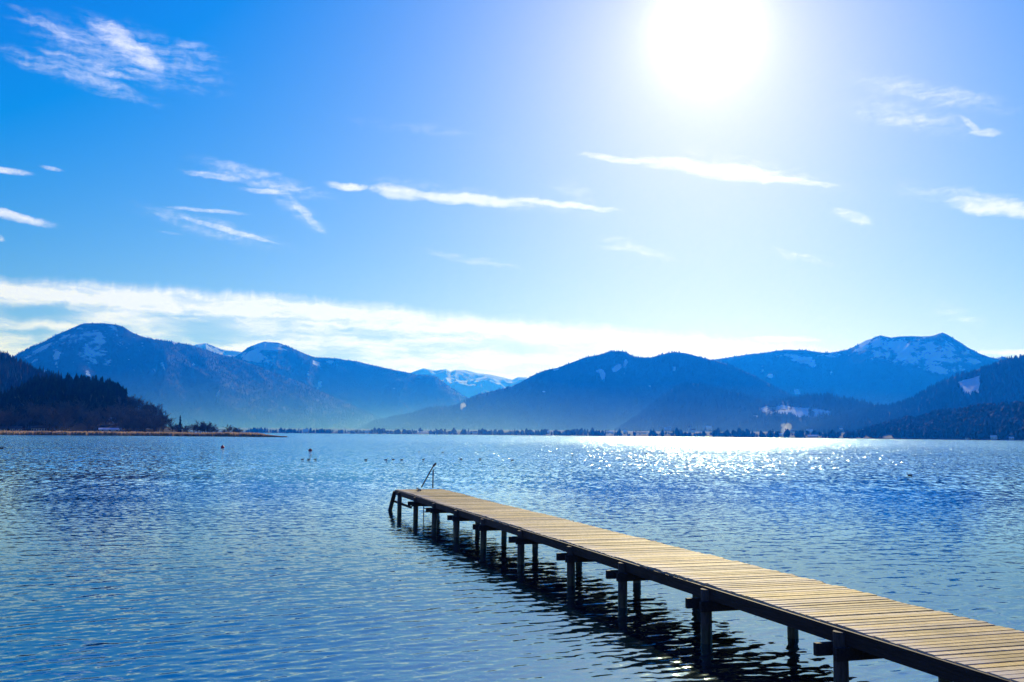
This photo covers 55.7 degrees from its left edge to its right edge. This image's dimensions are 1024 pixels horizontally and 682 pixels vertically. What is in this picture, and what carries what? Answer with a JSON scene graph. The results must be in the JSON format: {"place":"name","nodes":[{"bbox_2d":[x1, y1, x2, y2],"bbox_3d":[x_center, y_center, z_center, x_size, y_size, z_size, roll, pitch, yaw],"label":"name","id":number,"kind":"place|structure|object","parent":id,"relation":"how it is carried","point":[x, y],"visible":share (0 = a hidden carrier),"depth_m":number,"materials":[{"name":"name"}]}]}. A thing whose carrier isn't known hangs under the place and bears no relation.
{"place":"outdoors","nodes":[
{"label":"outdoors","id":0,"kind":"place"},
{"bbox_2d":[0,410,193,432],"bbox_3d":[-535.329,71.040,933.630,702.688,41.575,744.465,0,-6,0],"label":"headland","id":1,"kind":"structure","parent":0,"point":[79,426],"depth_m":783.22,"materials":[{"name":"plant"}]},
{"bbox_2d":[9,426,15,430],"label":"cabin","id":2,"kind":"object","parent":1,"relation":"on","point":[12,428],"visible":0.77,"depth_m":726.65,"materials":[{"name":"paint"}]},
{"bbox_2d":[0,373,127,417],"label":"wood","id":3,"kind":"object","parent":1,"relation":"on","point":[83,388],"visible":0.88,"depth_m":855.85,"materials":[{"name":"plant"}]},
{"bbox_2d":[0,390,176,431],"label":"wood","id":4,"kind":"object","parent":1,"relation":"on","point":[141,418],"visible":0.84,"depth_m":780.54,"materials":[{"name":"plant"}]},
{"bbox_2d":[98,428,119,430],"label":"house","id":5,"kind":"structure","parent":1,"relation":"on","point":[108,429],"depth_m":757.72,"materials":[{"name":"paint"}]},
{"bbox_2d":[126,394,140,403],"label":"bare tree","id":6,"kind":"object","parent":1,"relation":"on","point":[132,398],"visible":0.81,"depth_m":913.98,"materials":[{"name":"brown plant"}]},
{"bbox_2d":[129,395,146,408],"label":"bare tree","id":7,"kind":"object","parent":1,"relation":"on","point":[137,400],"visible":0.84,"depth_m":915.38,"materials":[{"name":"brown plant"}]},
{"bbox_2d":[151,403,163,412],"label":"bare tree","id":8,"kind":"object","parent":1,"relation":"on","point":[156,407],"visible":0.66,"depth_m":921.19,"materials":[{"name":"brown plant"}]},
{"bbox_2d":[153,406,170,414],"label":"bare tree","id":9,"kind":"object","parent":1,"relation":"on","point":[160,410],"visible":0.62,"depth_m":921.77,"materials":[{"name":"brown plant"}]},
{"bbox_2d":[167,423,179,431],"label":"bare tree","id":10,"kind":"object","parent":1,"relation":"on","point":[172,425],"visible":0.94,"depth_m":787.60,"materials":[{"name":"brown plant"}]},
{"bbox_2d":[170,424,181,431],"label":"bare tree","id":11,"kind":"object","parent":1,"relation":"on","point":[176,428],"visible":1,"depth_m":788.52,"materials":[{"name":"brown plant"}]},
{"bbox_2d":[177,415,181,431],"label":"conifer","id":12,"kind":"object","parent":1,"relation":"on","point":[180,424],"visible":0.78,"depth_m":801.00,"materials":[{"name":"green plant"}]},
{"bbox_2d":[186,424,198,430],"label":"bare tree","id":13,"kind":"object","parent":1,"relation":"on","point":[194,428],"visible":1,"depth_m":750.49,"materials":[{"name":"brown plant"}]},
{"bbox_2d":[201,422,214,431],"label":"bare tree","id":14,"kind":"object","parent":1,"relation":"on","point":[209,427],"visible":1,"depth_m":755.01,"materials":[{"name":"brown plant"}]},
{"bbox_2d":[89,435,246,436],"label":"shore","id":15,"kind":"structure","parent":0,"point":[127,435],"depth_m":660.43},
{"bbox_2d":[0,430,286,436],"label":"reeds","id":16,"kind":"object","parent":15,"relation":"on","point":[131,433],"visible":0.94,"depth_m":658.30,"materials":[{"name":"brown plant"}]},
{"bbox_2d":[14,323,373,428],"bbox_3d":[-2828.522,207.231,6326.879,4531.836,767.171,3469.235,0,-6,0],"label":"mountain","id":17,"kind":"structure","parent":0,"point":[93,352],"depth_m":6436.59,"materials":[{"name":"blue stone"}]},
{"bbox_2d":[13,322,381,428],"bbox_3d":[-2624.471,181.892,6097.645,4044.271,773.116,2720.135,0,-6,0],"label":"wood","id":18,"kind":"object","parent":17,"relation":"on","point":[354,416],"visible":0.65,"depth_m":6379.54,"materials":[{"name":"blue plant"}]},
{"bbox_2d":[195,343,240,356],"bbox_3d":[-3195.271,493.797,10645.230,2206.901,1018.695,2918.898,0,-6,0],"label":"mountain","id":19,"kind":"structure","parent":0,"point":[214,349],"depth_m":10989.15,"materials":[{"name":"white snow"}]},
{"bbox_2d":[233,341,467,417],"bbox_3d":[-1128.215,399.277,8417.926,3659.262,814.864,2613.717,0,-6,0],"label":"mountain","id":20,"kind":"structure","parent":0,"point":[255,354],"depth_m":8518.03,"materials":[{"name":"blue stone"}]},
{"bbox_2d":[236,344,466,417],"bbox_3d":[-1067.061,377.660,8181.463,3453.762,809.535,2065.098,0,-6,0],"label":"wood","id":21,"kind":"object","parent":20,"relation":"on","point":[400,381],"visible":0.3,"depth_m":8546.62,"materials":[{"name":"blue plant"}]},
{"bbox_2d":[411,368,526,397],"bbox_3d":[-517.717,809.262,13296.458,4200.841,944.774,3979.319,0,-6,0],"label":"mountain","id":22,"kind":"structure","parent":0,"point":[467,383],"depth_m":13601.09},
{"bbox_2d":[0,432,1023,681],"bbox_3d":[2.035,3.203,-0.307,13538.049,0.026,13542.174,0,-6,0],"label":"water","id":23,"kind":"structure","parent":0,"point":[176,558],"depth_m":26.75,"materials":[{"name":"blue liquid"}]},
{"bbox_2d":[388,463,1023,681],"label":"jetty","id":24,"kind":"object","parent":23,"relation":"in","point":[851,624],"visible":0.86,"depth_m":14.55,"materials":[{"name":"brown wood"}]},
{"bbox_2d":[0,0,1023,379],"label":"sky","id":25,"kind":"structure","parent":0,"point":[510,189],"materials":[{"name":"blue"}]},
{"bbox_2d":[367,351,789,429],"bbox_3d":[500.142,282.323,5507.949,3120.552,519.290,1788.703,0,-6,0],"label":"mountain","id":26,"kind":"structure","parent":0,"point":[602,371],"depth_m":5538.60,"materials":[{"name":"blue stone"}]},
{"bbox_2d":[356,350,795,429],"bbox_3d":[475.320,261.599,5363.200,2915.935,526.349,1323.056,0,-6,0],"label":"wood","id":27,"kind":"object","parent":26,"relation":"on","point":[372,424],"visible":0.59,"depth_m":5491.84,"materials":[{"name":"blue plant"}]},
{"bbox_2d":[175,427,1023,440],"bbox_3d":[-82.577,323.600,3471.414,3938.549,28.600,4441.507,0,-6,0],"label":"shore","id":28,"kind":"structure","parent":0,"point":[610,434],"depth_m":4040.43,"materials":[{"name":"brown"}]},
{"bbox_2d":[235,427,863,437],"bbox_3d":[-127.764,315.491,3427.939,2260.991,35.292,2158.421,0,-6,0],"label":"wood","id":29,"kind":"object","parent":28,"relation":"on","point":[832,433],"visible":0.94,"depth_m":3438.90,"materials":[{"name":"plant"}]},
{"bbox_2d":[688,424,694,432],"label":"church","id":30,"kind":"structure","parent":28,"relation":"on","point":[691,430],"depth_m":3621.24,"materials":[{"name":"paint"}]},
{"bbox_2d":[636,384,761,430],"bbox_3d":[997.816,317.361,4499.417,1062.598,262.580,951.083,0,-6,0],"label":"hill","id":31,"kind":"structure","parent":0,"point":[687,416],"depth_m":4484.59,"materials":[{"name":"blue plant"}]},
{"bbox_2d":[614,380,768,430],"bbox_3d":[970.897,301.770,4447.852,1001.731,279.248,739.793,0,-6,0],"label":"wood","id":32,"kind":"object","parent":31,"relation":"on","point":[663,404],"visible":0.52,"depth_m":4517.89,"materials":[{"name":"blue plant"}]},
{"bbox_2d":[730,396,874,431],"bbox_3d":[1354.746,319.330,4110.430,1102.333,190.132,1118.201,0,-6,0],"label":"hill","id":33,"kind":"structure","parent":0,"point":[796,410],"depth_m":4169.07,"materials":[{"name":"blue plant"}]},
{"bbox_2d":[709,392,878,431],"bbox_3d":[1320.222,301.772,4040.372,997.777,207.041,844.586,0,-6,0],"label":"wood","id":34,"kind":"object","parent":33,"relation":"on","point":[756,424],"visible":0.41,"depth_m":4129.72,"materials":[{"name":"blue plant"}]},
{"bbox_2d":[715,332,1005,405],"bbox_3d":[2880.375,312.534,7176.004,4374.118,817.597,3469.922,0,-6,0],"label":"mountain","id":35,"kind":"structure","parent":0,"point":[933,356],"depth_m":7244.02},
{"bbox_2d":[713,333,1006,404],"bbox_3d":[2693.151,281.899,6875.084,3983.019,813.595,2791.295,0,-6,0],"label":"wood","id":36,"kind":"object","parent":35,"relation":"on","point":[861,372],"visible":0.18,"depth_m":7225.23,"materials":[{"name":"blue plant"}]},
{"bbox_2d":[857,428,1023,439],"bbox_3d":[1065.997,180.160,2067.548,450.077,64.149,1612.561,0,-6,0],"label":"shoreline","id":37,"kind":"structure","parent":0,"point":[887,436],"depth_m":2015.05,"materials":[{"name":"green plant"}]},
{"bbox_2d":[856,401,1023,438],"bbox_3d":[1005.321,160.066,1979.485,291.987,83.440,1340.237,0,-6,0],"label":"wood","id":38,"kind":"object","parent":37,"relation":"on","point":[979,420],"visible":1,"depth_m":2072.01,"materials":[{"name":"plant"}]},
{"bbox_2d":[858,357,1023,422],"bbox_3d":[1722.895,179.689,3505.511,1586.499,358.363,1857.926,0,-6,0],"label":"hill","id":39,"kind":"structure","parent":0,"point":[970,384],"depth_m":3555.24,"materials":[{"name":"blue plant"}]},
{"bbox_2d":[783,354,1023,432],"bbox_3d":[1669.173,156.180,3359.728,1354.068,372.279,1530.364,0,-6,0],"label":"wood","id":40,"kind":"object","parent":39,"relation":"on","point":[873,415],"visible":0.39,"depth_m":3534.85,"materials":[{"name":"blue plant"}]},
{"bbox_3d":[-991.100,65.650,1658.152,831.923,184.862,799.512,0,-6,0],"label":"hill","id":41,"kind":"structure","parent":0,"visible":0},
{"bbox_2d":[0,351,74,393],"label":"wood","id":42,"kind":"object","parent":41,"relation":"on","point":[19,371],"visible":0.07,"depth_m":1758.00,"materials":[{"name":"blue plant"}]}
]}

